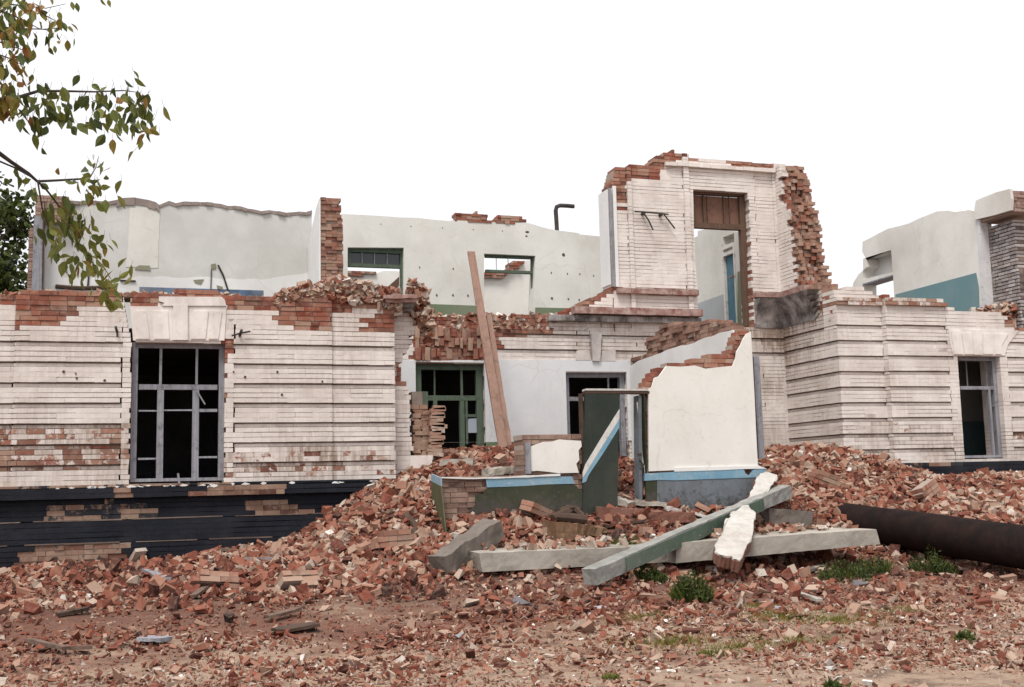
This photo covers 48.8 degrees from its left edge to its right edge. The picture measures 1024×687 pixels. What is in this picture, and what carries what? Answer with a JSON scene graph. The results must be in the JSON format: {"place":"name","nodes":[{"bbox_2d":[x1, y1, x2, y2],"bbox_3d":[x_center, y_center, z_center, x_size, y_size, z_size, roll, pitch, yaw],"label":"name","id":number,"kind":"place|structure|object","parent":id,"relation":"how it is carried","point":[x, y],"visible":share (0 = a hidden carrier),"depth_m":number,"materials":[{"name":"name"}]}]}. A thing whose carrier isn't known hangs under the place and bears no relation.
{"place":"outdoors","nodes":[
{"label":"outdoors","id":0,"kind":"place"},
{"bbox_2d":[348,271,399,287],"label":"wall","id":1,"kind":"structure","parent":0,"point":[388,278],"depth_m":32.30,"materials":[{"name":"white paint"}]},
{"bbox_2d":[484,260,529,316],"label":"wall","id":2,"kind":"structure","parent":0,"point":[507,294],"depth_m":33.44,"materials":[{"name":"white paint"}]},
{"bbox_2d":[0,452,1023,686],"bbox_3d":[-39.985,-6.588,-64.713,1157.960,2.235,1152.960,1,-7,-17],"label":"ground","id":3,"kind":"structure","parent":0,"point":[935,678],"depth_m":11.17,"materials":[{"name":"soil"}]},
{"bbox_2d":[0,171,34,294],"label":"tree","id":4,"kind":"object","parent":3,"relation":"on","point":[12,225],"visible":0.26,"depth_m":32.76,"materials":[{"name":"green plant"}]},
{"bbox_2d":[24,638,69,649],"bbox_3d":[-4.469,2.879,10.836,0.839,0.050,0.080,-8,-10,43],"label":"loose board","id":5,"kind":"object","parent":3,"relation":"on","point":[33,641],"visible":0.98,"depth_m":10.78,"materials":[{"name":"brown wood"}]},
{"bbox_2d":[55,606,89,616],"bbox_3d":[-4.846,2.962,12.464,0.354,0.085,0.101,5,-9,-40],"label":"loose board","id":6,"kind":"object","parent":3,"relation":"on","point":[72,611],"visible":1,"depth_m":12.43,"materials":[{"name":"grey wood"}]},
{"bbox_2d":[69,645,91,649],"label":"loose board","id":7,"kind":"object","parent":3,"relation":"on","point":[86,647],"visible":1,"depth_m":10.55,"materials":[{"name":"brown wood"}]},
{"bbox_2d":[0,0,170,312],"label":"tree","id":8,"kind":"object","parent":3,"relation":"on","point":[10,99],"visible":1,"depth_m":6.49,"materials":[{"name":"green plant"}]},
{"bbox_2d":[0,288,397,567],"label":"ruined wall","id":9,"kind":"structure","parent":3,"relation":"on","point":[183,421],"depth_m":17.39,"materials":[{"name":"brick"}]},
{"bbox_2d":[27,195,69,289],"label":"brick pier","id":10,"kind":"structure","parent":9,"relation":"on","point":[35,279],"depth_m":25.59,"materials":[{"name":"white brick"}]},
{"bbox_2d":[0,288,273,296],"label":"rubble","id":11,"kind":"object","parent":9,"relation":"on","point":[6,292],"visible":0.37,"depth_m":17.42,"materials":[{"name":"brick"}]},
{"bbox_2d":[130,342,224,482],"bbox_3d":[-5.139,1.085,17.392,1.380,2.216,0.213,1,-7,-17],"label":"window","id":12,"kind":"structure","parent":9,"relation":"in","point":[160,387],"depth_m":17.41,"materials":[{"name":"grey wood"}]},
{"bbox_2d":[44,197,311,327],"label":"plastered wall","id":13,"kind":"structure","parent":9,"relation":"on","point":[168,246],"depth_m":26.95,"materials":[{"name":"grey paint"}]},
{"bbox_2d":[308,197,342,283],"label":"cross wall","id":14,"kind":"structure","parent":9,"relation":"on","point":[325,254],"depth_m":25.96,"materials":[{"name":"brick"}]},
{"bbox_2d":[273,274,402,317],"bbox_3d":[-2.861,-0.762,18.524,2.170,0.739,0.748,1,-7,-17],"label":"rubble","id":15,"kind":"object","parent":9,"relation":"on","point":[344,288],"visible":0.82,"depth_m":18.29,"materials":[{"name":"brick"}]},
{"bbox_2d":[190,585,209,597],"bbox_3d":[-3.733,2.962,13.669,0.093,0.148,0.780,-1,-7,1],"label":"loose board","id":16,"kind":"object","parent":3,"relation":"on","point":[199,591],"visible":0.78,"depth_m":13.48,"materials":[{"name":"brown wood"}]},
{"bbox_2d":[187,569,240,588],"bbox_3d":[-3.651,2.953,13.909,0.679,0.231,0.272,11,-41,-33],"label":"masonry lump","id":17,"kind":"object","parent":3,"relation":"on","point":[206,576],"visible":0.66,"depth_m":13.84,"materials":[{"name":"brick"}]},
{"bbox_2d":[271,621,319,631],"bbox_3d":[-2.200,2.888,11.484,0.449,0.071,0.235,2,-8,-28],"label":"loose board","id":18,"kind":"object","parent":3,"relation":"on","point":[298,626],"visible":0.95,"depth_m":11.45,"materials":[{"name":"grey wood"}]},
{"bbox_2d":[274,570,320,588],"bbox_3d":[-2.635,2.962,13.922,0.516,0.231,0.270,5,-50,-39],"label":"masonry lump","id":19,"kind":"object","parent":3,"relation":"on","point":[286,579],"visible":0.65,"depth_m":13.85,"materials":[{"name":"brick"}]},
{"bbox_2d":[317,676,335,683],"bbox_3d":[-1.504,2.733,9.158,0.085,0.033,0.155,-1,-5,38],"label":"broken brick","id":20,"kind":"object","parent":3,"relation":"on","point":[325,680],"visible":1,"depth_m":9.13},
{"bbox_2d":[335,664,348,673],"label":"broken brick","id":21,"kind":"object","parent":3,"relation":"on","point":[344,669],"visible":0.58,"depth_m":9.45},
{"bbox_2d":[368,529,416,549],"bbox_3d":[-1.649,2.774,15.780,0.670,0.308,0.266,0,-16,-31],"label":"masonry lump","id":22,"kind":"object","parent":3,"relation":"on","point":[391,538],"visible":0.81,"depth_m":15.68,"materials":[{"name":"brick"}]},
{"bbox_2d":[382,294,432,475],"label":"broken pier","id":23,"kind":"structure","parent":3,"relation":"on","point":[404,328],"depth_m":18.67,"materials":[{"name":"white paint"}]},
{"bbox_2d":[405,277,436,346],"bbox_3d":[-1.564,-0.526,19.026,0.528,1.201,0.572,1,-7,-17],"label":"rubble","id":24,"kind":"object","parent":23,"relation":"on","point":[422,312],"visible":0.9,"depth_m":18.86,"materials":[{"name":"brick"}]},
{"bbox_2d":[402,512,417,533],"bbox_3d":[-1.559,2.662,16.218,0.469,0.450,0.871,-5,-8,26],"label":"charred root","id":25,"kind":"object","parent":3,"relation":"on","point":[412,521],"visible":0.3,"depth_m":16.45,"materials":[{"name":"brown wood"}]},
{"bbox_2d":[439,458,474,465],"bbox_3d":[-0.894,1.960,18.594,0.588,0.124,0.327,-3,-7,10],"label":"masonry block","id":26,"kind":"object","parent":3,"relation":"on","point":[442,462],"depth_m":18.45,"materials":[{"name":"concrete"}]},
{"bbox_2d":[469,513,487,521],"bbox_3d":[-0.488,2.577,16.612,0.286,0.163,0.170,-1,-7,-1],"label":"masonry block","id":27,"kind":"object","parent":3,"relation":"on","point":[472,517],"depth_m":16.55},
{"bbox_2d":[467,251,511,446],"bbox_3d":[-0.362,0.135,20.937,0.407,3.986,1.326,2,-8,-24],"label":"leaning plank","id":28,"kind":"object","parent":3,"relation":"on","point":[496,392],"visible":0.91,"depth_m":20.86,"materials":[{"name":"brown wood"}]},
{"bbox_2d":[468,460,513,471],"bbox_3d":[-0.288,2.005,18.420,0.958,0.201,0.242,3,-8,-33],"label":"masonry block","id":29,"kind":"object","parent":3,"relation":"on","point":[484,466],"depth_m":18.30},
{"bbox_2d":[492,656,506,662],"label":"broken brick","id":30,"kind":"object","parent":3,"relation":"on","point":[496,659],"visible":0.65,"depth_m":9.87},
{"bbox_2d":[493,662,508,667],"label":"broken brick","id":31,"kind":"object","parent":3,"relation":"on","point":[500,664],"visible":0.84,"depth_m":9.71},
{"bbox_2d":[431,434,582,531],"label":"porch wall","id":32,"kind":"structure","parent":3,"relation":"on","point":[546,472],"depth_m":17.12,"materials":[{"name":"paint"}]},
{"bbox_2d":[0,441,1023,686],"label":"rubble","id":33,"kind":"object","parent":3,"relation":"on","point":[978,495],"visible":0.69,"depth_m":13.52,"materials":[{"name":"brick"}]},
{"bbox_2d":[136,635,172,641],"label":"loose board","id":34,"kind":"object","parent":33,"relation":"on","point":[152,638],"visible":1,"depth_m":10.94,"materials":[{"name":"grey wood"}]},
{"bbox_2d":[141,568,171,580],"bbox_3d":[-4.682,3.031,14.822,0.133,0.109,1.318,3,-8,-29],"label":"loose board","id":35,"kind":"object","parent":33,"relation":"on","point":[153,573],"visible":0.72,"depth_m":14.79,"materials":[{"name":"grey wood"}]},
{"bbox_2d":[220,548,280,556],"bbox_3d":[-3.790,3.014,16.300,0.134,0.095,1.558,5,-10,-42],"label":"loose board","id":36,"kind":"object","parent":33,"relation":"on","point":[231,549],"visible":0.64,"depth_m":16.32,"materials":[{"name":"brown wood"}]},
{"bbox_2d":[263,607,301,618],"bbox_3d":[-2.484,2.918,12.246,0.113,0.077,0.457,-6,-9,36],"label":"loose board","id":37,"kind":"object","parent":33,"relation":"on","point":[283,612],"visible":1,"depth_m":12.22,"materials":[{"name":"brown wood"}]},
{"bbox_2d":[409,391,446,456],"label":"broken pier","id":38,"kind":"structure","parent":33,"relation":"on","point":[423,436],"depth_m":18.91,"materials":[{"name":"brown brick"}]},
{"bbox_2d":[428,518,503,574],"bbox_3d":[-0.600,2.737,15.264,0.316,0.692,1.454,-6,-8,31],"label":"concrete post","id":39,"kind":"object","parent":33,"relation":"on","point":[453,554],"visible":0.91,"depth_m":15.09,"materials":[{"name":"concrete"}]},
{"bbox_2d":[481,465,514,475],"bbox_3d":[-0.129,1.993,17.771,0.649,0.187,0.385,1,-7,-17],"label":"concrete lump","id":40,"kind":"object","parent":33,"relation":"on","point":[506,470],"visible":0.77,"depth_m":17.59,"materials":[{"name":"concrete"}]},
{"bbox_2d":[469,544,666,571],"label":"concrete slab","id":41,"kind":"structure","parent":33,"relation":"on","point":[501,559],"depth_m":14.95,"materials":[{"name":"concrete"}]},
{"bbox_2d":[481,520,858,550],"bbox_3d":[2.353,2.757,16.035,5.738,0.322,0.661,1,-7,-17],"label":"rubble","id":42,"kind":"object","parent":41,"relation":"on","point":[591,542],"visible":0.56,"depth_m":15.75,"materials":[{"name":"brick"}]},
{"bbox_2d":[667,527,879,563],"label":"concrete slab","id":43,"kind":"structure","parent":41,"relation":"on","point":[702,549],"depth_m":15.89,"materials":[{"name":"concrete"}]},
{"bbox_2d":[582,485,791,584],"bbox_3d":[2.681,2.636,16.083,0.239,1.150,5.245,-7,-9,41],"label":"fallen post","id":44,"kind":"object","parent":43,"relation":"on","point":[616,564],"visible":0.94,"depth_m":15.35,"materials":[{"name":"concrete"}]},
{"bbox_2d":[712,505,755,572],"bbox_3d":[3.152,2.704,15.804,0.465,0.832,2.209,-4,-7,19],"label":"wall chunk","id":45,"kind":"object","parent":44,"relation":"on","point":[732,547],"depth_m":15.37,"materials":[{"name":"white paint"}]},
{"bbox_2d":[747,472,776,497],"bbox_3d":[3.898,2.311,17.813,0.315,0.576,1.110,-6,-8,33],"label":"wall chunk","id":46,"kind":"object","parent":44,"relation":"on","point":[764,482],"depth_m":17.87,"materials":[{"name":"white paint"}]},
{"bbox_2d":[542,520,607,540],"bbox_3d":[0.970,2.727,16.465,1.015,0.339,0.455,2,-8,-24],"label":"block","id":47,"kind":"object","parent":33,"relation":"on","point":[562,530],"visible":0.88,"depth_m":16.30,"materials":[{"name":"brown brick"}]},
{"bbox_2d":[760,508,812,529],"bbox_3d":[4.318,2.760,17.811,0.833,0.382,0.351,1,-7,-17],"label":"concrete lump","id":48,"kind":"object","parent":33,"relation":"on","point":[779,516],"visible":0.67,"depth_m":17.67,"materials":[{"name":"concrete"}]},
{"bbox_2d":[513,595,531,605],"bbox_3d":[0.120,3.006,13.066,0.234,0.205,0.126,-1,-7,-1],"label":"tin scrap","id":49,"kind":"object","parent":3,"relation":"on","point":[517,599],"visible":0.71,"depth_m":13.02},
{"bbox_2d":[519,500,554,517],"bbox_3d":[0.417,2.563,16.957,0.274,0.231,0.636,5,-19,47],"label":"masonry lump","id":50,"kind":"object","parent":3,"relation":"on","point":[531,507],"visible":0.73,"depth_m":16.79,"materials":[{"name":"brick"}]},
{"bbox_2d":[539,583,555,590],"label":"broken brick","id":51,"kind":"object","parent":3,"relation":"on","point":[550,585],"visible":0.62,"depth_m":14.06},
{"bbox_2d":[545,621,558,630],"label":"broken brick","id":52,"kind":"object","parent":3,"relation":"on","point":[552,626],"visible":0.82,"depth_m":11.57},
{"bbox_2d":[549,505,587,523],"bbox_3d":[0.810,2.580,17.072,0.615,0.315,0.487,1,-7,-17],"label":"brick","id":53,"kind":"object","parent":3,"relation":"on","point":[571,513],"visible":0.95,"depth_m":16.91,"materials":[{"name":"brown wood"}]},
{"bbox_2d":[570,619,585,630],"bbox_3d":[0.676,2.924,11.652,0.151,0.093,0.258,-1,-30,-32],"label":"broken brick","id":54,"kind":"object","parent":3,"relation":"on","point":[577,624],"visible":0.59,"depth_m":11.58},
{"bbox_2d":[581,620,596,632],"bbox_3d":[0.781,2.902,11.435,0.139,0.252,0.074,-33,41,-7],"label":"broken brick","id":55,"kind":"object","parent":3,"relation":"on","point":[587,626],"visible":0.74,"depth_m":11.38,"materials":[{"name":"brick"}]},
{"bbox_2d":[600,514,612,522],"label":"broken brick","id":56,"kind":"object","parent":3,"relation":"on","point":[607,518],"visible":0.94,"depth_m":17.02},
{"bbox_2d":[601,672,620,679],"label":"weed","id":57,"kind":"object","parent":3,"relation":"on","point":[611,676],"visible":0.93,"depth_m":9.15,"materials":[{"name":"green plant"}]},
{"bbox_2d":[399,150,841,457],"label":"entrance wall","id":58,"kind":"structure","parent":3,"relation":"on","point":[655,211],"depth_m":23.45,"materials":[{"name":"white paint"}]},
{"bbox_2d":[416,364,483,446],"bbox_3d":[-1.226,1.325,21.907,1.373,1.887,0.125,1,-7,-17],"label":"window","id":59,"kind":"structure","parent":58,"relation":"in","point":[475,425],"depth_m":21.97,"materials":[{"name":"green paint"}]},
{"bbox_2d":[341,211,602,315],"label":"plastered wall","id":60,"kind":"structure","parent":58,"relation":"attached to","point":[564,272],"depth_m":29.01,"materials":[{"name":"beige paint"}]},
{"bbox_2d":[554,203,574,229],"bbox_3d":[1.416,-3.324,30.579,0.590,0.952,0.116,1,-7,-17],"label":"bent pipe","id":61,"kind":"object","parent":60,"relation":"attached to","point":[556,220],"visible":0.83,"depth_m":30.50,"materials":[{"name":"metal"}]},
{"bbox_2d":[432,311,553,331],"bbox_3d":[-0.598,-0.389,22.391,2.966,0.582,0.600,1,-7,-17],"label":"rubble","id":62,"kind":"object","parent":58,"relation":"on","point":[469,315],"visible":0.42,"depth_m":22.27,"materials":[{"name":"brick"}]},
{"bbox_2d":[566,373,626,455],"bbox_3d":[1.689,1.472,22.807,1.363,1.775,0.126,1,-7,-17],"label":"window","id":63,"kind":"structure","parent":58,"relation":"in","point":[620,376],"depth_m":22.88,"materials":[{"name":"grey wood"}]},
{"bbox_2d":[694,229,741,325],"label":"wall","id":64,"kind":"structure","parent":58,"relation":"attached to","point":[717,265],"depth_m":26.34,"materials":[{"name":"beige paint"}]},
{"bbox_2d":[721,237,737,322],"bbox_3d":[5.015,-1.077,25.782,0.198,2.848,0.590,1,-7,-17],"label":"door","id":65,"kind":"structure","parent":64,"relation":"in","point":[728,257],"depth_m":25.92,"materials":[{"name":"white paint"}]},
{"bbox_2d":[604,519,644,527],"bbox_3d":[1.690,2.708,16.987,0.630,0.117,0.113,1,-7,-14],"label":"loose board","id":66,"kind":"object","parent":3,"relation":"on","point":[609,525],"visible":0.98,"depth_m":16.97,"materials":[{"name":"brown wood"}]},
{"bbox_2d":[610,535,638,544],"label":"weed","id":67,"kind":"object","parent":3,"relation":"on","point":[627,537],"visible":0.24,"depth_m":16.28,"materials":[{"name":"green plant"}]},
{"bbox_2d":[617,496,634,507],"bbox_3d":[1.734,2.457,17.483,0.282,0.204,0.198,-7,-9,40],"label":"masonry block","id":68,"kind":"object","parent":3,"relation":"on","point":[622,501],"depth_m":17.43,"materials":[{"name":"concrete"}]},
{"bbox_2d":[596,506,694,522],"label":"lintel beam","id":69,"kind":"structure","parent":3,"relation":"on","point":[674,516],"depth_m":17.24,"materials":[{"name":"brick"}]},
{"bbox_2d":[638,593,656,598],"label":"broken brick","id":70,"kind":"object","parent":3,"relation":"on","point":[642,595],"visible":0.78,"depth_m":13.58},
{"bbox_2d":[631,499,666,506],"bbox_3d":[2.127,2.494,17.593,0.514,0.142,0.324,1,-7,-17],"label":"masonry block","id":71,"kind":"object","parent":3,"relation":"on","point":[638,502],"depth_m":17.44,"materials":[{"name":"concrete"}]},
{"bbox_2d":[630,564,670,583],"bbox_3d":[1.834,3.064,14.974,0.588,0.293,0.531,-2,-7,8],"label":"weed","id":72,"kind":"object","parent":3,"relation":"on","point":[655,574],"visible":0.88,"depth_m":14.89,"materials":[{"name":"green plant"}]},
{"bbox_2d":[652,597,671,603],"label":"broken brick","id":73,"kind":"object","parent":3,"relation":"on","point":[662,599],"visible":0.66,"depth_m":13.21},
{"bbox_2d":[663,505,681,511],"bbox_3d":[2.484,2.577,17.573,0.274,0.145,0.259,0,-7,-8],"label":"masonry block","id":74,"kind":"object","parent":3,"relation":"on","point":[668,507],"depth_m":17.46,"materials":[{"name":"white paint"}]},
{"bbox_2d":[629,319,748,457],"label":"porch side wall","id":75,"kind":"structure","parent":3,"relation":"on","point":[676,342],"depth_m":20.87,"materials":[{"name":"paint"}]},
{"bbox_2d":[664,569,716,602],"bbox_3d":[2.159,2.897,13.475,0.608,0.472,0.637,-5,-8,29],"label":"weed","id":76,"kind":"object","parent":3,"relation":"on","point":[701,591],"visible":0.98,"depth_m":13.37,"materials":[{"name":"green plant"}]},
{"bbox_2d":[682,628,700,633],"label":"broken brick","id":77,"kind":"object","parent":3,"relation":"on","point":[691,630],"visible":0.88,"depth_m":11.34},
{"bbox_2d":[636,331,765,510],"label":"porch wall","id":78,"kind":"structure","parent":3,"relation":"on","point":[704,430],"depth_m":18.06,"materials":[{"name":"white paint"}]},
{"bbox_2d":[578,389,649,514],"bbox_3d":[1.594,1.774,17.637,1.203,2.127,0.274,1,-7,-17],"label":"door frame","id":79,"kind":"structure","parent":78,"relation":"attached to","point":[599,418],"depth_m":17.50,"materials":[{"name":"green paint"}]},
{"bbox_2d":[582,394,619,514],"bbox_3d":[1.376,1.790,17.471,0.687,2.023,0.054,1,-7,-17],"label":"door leaf","id":80,"kind":"structure","parent":79,"relation":"in","point":[601,411],"depth_m":17.46,"materials":[{"name":"green paint"}]},
{"bbox_2d":[695,647,724,656],"bbox_3d":[1.793,2.761,10.155,0.270,0.094,0.265,-7,-9,39],"label":"weed","id":81,"kind":"object","parent":3,"relation":"on","point":[708,652],"visible":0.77,"depth_m":10.14,"materials":[{"name":"green plant"}]},
{"bbox_2d":[553,597,977,656],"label":"grass","id":82,"kind":"structure","parent":3,"relation":"on","point":[783,617],"depth_m":11.68,"materials":[{"name":"green plant"}]},
{"bbox_2d":[758,601,774,610],"bbox_3d":[2.892,2.996,12.840,0.187,0.077,0.102,-20,9,-40],"label":"broken brick","id":83,"kind":"object","parent":3,"relation":"on","point":[768,605],"visible":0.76,"depth_m":12.82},
{"bbox_2d":[801,592,822,601],"bbox_3d":[3.542,3.023,13.524,0.081,0.060,0.743,-1,-7,-6],"label":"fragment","id":84,"kind":"object","parent":3,"relation":"on","point":[812,597],"visible":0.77,"depth_m":13.32,"materials":[{"name":"concrete"}]},
{"bbox_2d":[804,584,819,592],"bbox_3d":[3.817,3.118,14.339,0.176,0.077,0.174,-7,7,28],"label":"broken brick","id":85,"kind":"object","parent":3,"relation":"on","point":[812,588],"visible":0.69,"depth_m":14.31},
{"bbox_2d":[808,469,840,487],"bbox_3d":[5.390,2.379,19.518,0.504,0.308,0.271,21,-4,-6],"label":"masonry lump","id":86,"kind":"object","parent":3,"relation":"on","point":[828,479],"visible":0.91,"depth_m":19.40,"materials":[{"name":"brick"}]},
{"bbox_2d":[829,635,839,644],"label":"broken brick","id":87,"kind":"object","parent":3,"relation":"on","point":[834,640],"visible":0.86,"depth_m":10.66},
{"bbox_2d":[824,674,851,686],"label":"weed","id":88,"kind":"object","parent":3,"relation":"on","point":[833,683],"visible":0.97,"depth_m":8.60,"materials":[{"name":"green plant"}]},
{"bbox_2d":[813,559,876,581],"bbox_3d":[4.495,3.111,15.482,0.851,0.333,0.849,1,-7,-17],"label":"weed","id":89,"kind":"object","parent":3,"relation":"on","point":[852,571],"visible":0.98,"depth_m":15.31,"materials":[{"name":"green plant"}]},
{"bbox_2d":[849,602,861,613],"bbox_3d":[3.822,2.977,12.615,0.134,0.071,0.242,-9,19,40],"label":"broken brick","id":90,"kind":"object","parent":3,"relation":"on","point":[854,607],"visible":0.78,"depth_m":12.60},
{"bbox_2d":[853,580,869,585],"bbox_3d":[4.606,3.162,14.844,0.230,0.122,0.105,-1,-7,1],"label":"tin scrap","id":91,"kind":"object","parent":3,"relation":"on","point":[856,582],"visible":0.59,"depth_m":14.83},
{"bbox_2d":[854,553,898,574],"bbox_3d":[5.091,3.101,15.837,0.636,0.338,0.713,1,-7,-17],"label":"weed","id":92,"kind":"object","parent":3,"relation":"on","point":[881,566],"visible":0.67,"depth_m":15.69,"materials":[{"name":"green plant"}]},
{"bbox_2d":[874,643,887,650],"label":"broken brick","id":93,"kind":"object","parent":3,"relation":"on","point":[878,647],"visible":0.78,"depth_m":10.25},
{"bbox_2d":[886,594,898,602],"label":"broken brick","id":94,"kind":"object","parent":3,"relation":"on","point":[895,598],"visible":0.9,"depth_m":13.37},
{"bbox_2d":[891,566,898,575],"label":"broken brick","id":95,"kind":"object","parent":3,"relation":"on","point":[895,571],"visible":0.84,"depth_m":15.57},
{"bbox_2d":[908,571,924,577],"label":"broken brick","id":96,"kind":"object","parent":3,"relation":"on","point":[918,574],"visible":0.93,"depth_m":15.29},
{"bbox_2d":[822,287,1023,474],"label":"ruined wall","id":97,"kind":"structure","parent":3,"relation":"on","point":[935,386],"depth_m":22.55,"materials":[{"name":"brick"}]},
{"bbox_2d":[853,210,996,310],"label":"plastered wall","id":98,"kind":"structure","parent":97,"relation":"on","point":[945,256],"depth_m":26.58,"materials":[{"name":"white paint"}]},
{"bbox_2d":[974,189,1023,223],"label":"broken beam","id":99,"kind":"structure","parent":98,"relation":"attached to","point":[1000,207],"depth_m":24.65,"materials":[{"name":"white paint"}]},
{"bbox_2d":[957,357,1002,457],"bbox_3d":[9.564,1.299,23.060,1.230,2.066,0.096,1,-7,-17],"label":"window","id":100,"kind":"structure","parent":97,"relation":"in","point":[991,390],"depth_m":23.10,"materials":[{"name":"grey wood"}]},
{"bbox_2d":[969,301,1018,327],"bbox_3d":[11.014,-0.632,24.697,2.064,0.856,0.838,1,-7,-17],"label":"rubble","id":101,"kind":"object","parent":97,"relation":"on","point":[1007,308],"visible":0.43,"depth_m":24.30,"materials":[{"name":"brick"}]},
{"bbox_2d":[910,478,943,501],"bbox_3d":[7.245,2.619,19.764,0.577,0.308,0.266,-22,-6,-40],"label":"masonry lump","id":102,"kind":"object","parent":3,"relation":"on","point":[930,488],"visible":0.91,"depth_m":19.69,"materials":[{"name":"brick"}]},
{"bbox_2d":[904,545,952,575],"bbox_3d":[5.851,3.033,15.905,0.650,0.451,0.717,1,-7,-17],"label":"weed","id":103,"kind":"object","parent":3,"relation":"on","point":[915,566],"visible":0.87,"depth_m":15.82,"materials":[{"name":"green plant"}]},
{"bbox_2d":[837,502,1023,569],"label":"steel pipe","id":104,"kind":"object","parent":3,"relation":"on","point":[990,542],"visible":0.73,"depth_m":16.35,"materials":[{"name":"metal"}]},
{"bbox_2d":[926,562,959,575],"bbox_3d":[6.046,3.149,15.769,0.546,0.239,0.497,1,-7,-17],"label":"weed","id":105,"kind":"object","parent":3,"relation":"on","point":[954,570],"visible":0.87,"depth_m":15.64,"materials":[{"name":"green plant"}]},
{"bbox_2d":[952,623,978,642],"bbox_3d":[4.316,2.761,10.738,0.247,0.226,0.286,1,-7,-17],"label":"weed","id":106,"kind":"object","parent":3,"relation":"on","point":[963,634],"visible":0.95,"depth_m":10.72,"materials":[{"name":"green plant"}]},
{"bbox_2d":[975,597,991,604],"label":"broken brick","id":107,"kind":"object","parent":3,"relation":"on","point":[983,601],"visible":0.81,"depth_m":13.20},
{"bbox_2d":[990,594,1008,602],"bbox_3d":[5.808,3.048,13.469,0.209,0.061,0.115,3,13,40],"label":"broken brick","id":108,"kind":"object","parent":3,"relation":"on","point":[997,598],"visible":0.78,"depth_m":13.45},
{"bbox_2d":[988,220,1023,327],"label":"brick wall","id":109,"kind":"structure","parent":3,"relation":"on","point":[1007,247],"depth_m":24.62,"materials":[{"name":"brick"}]},
{"bbox_2d":[999,573,1016,580],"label":"broken brick","id":110,"kind":"object","parent":3,"relation":"on","point":[1008,577],"visible":0.9,"depth_m":15.18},
{"bbox_2d":[0,0,1023,296],"label":"sky","id":111,"kind":"structure","parent":0,"point":[894,113],"materials":[{"name":"white"}]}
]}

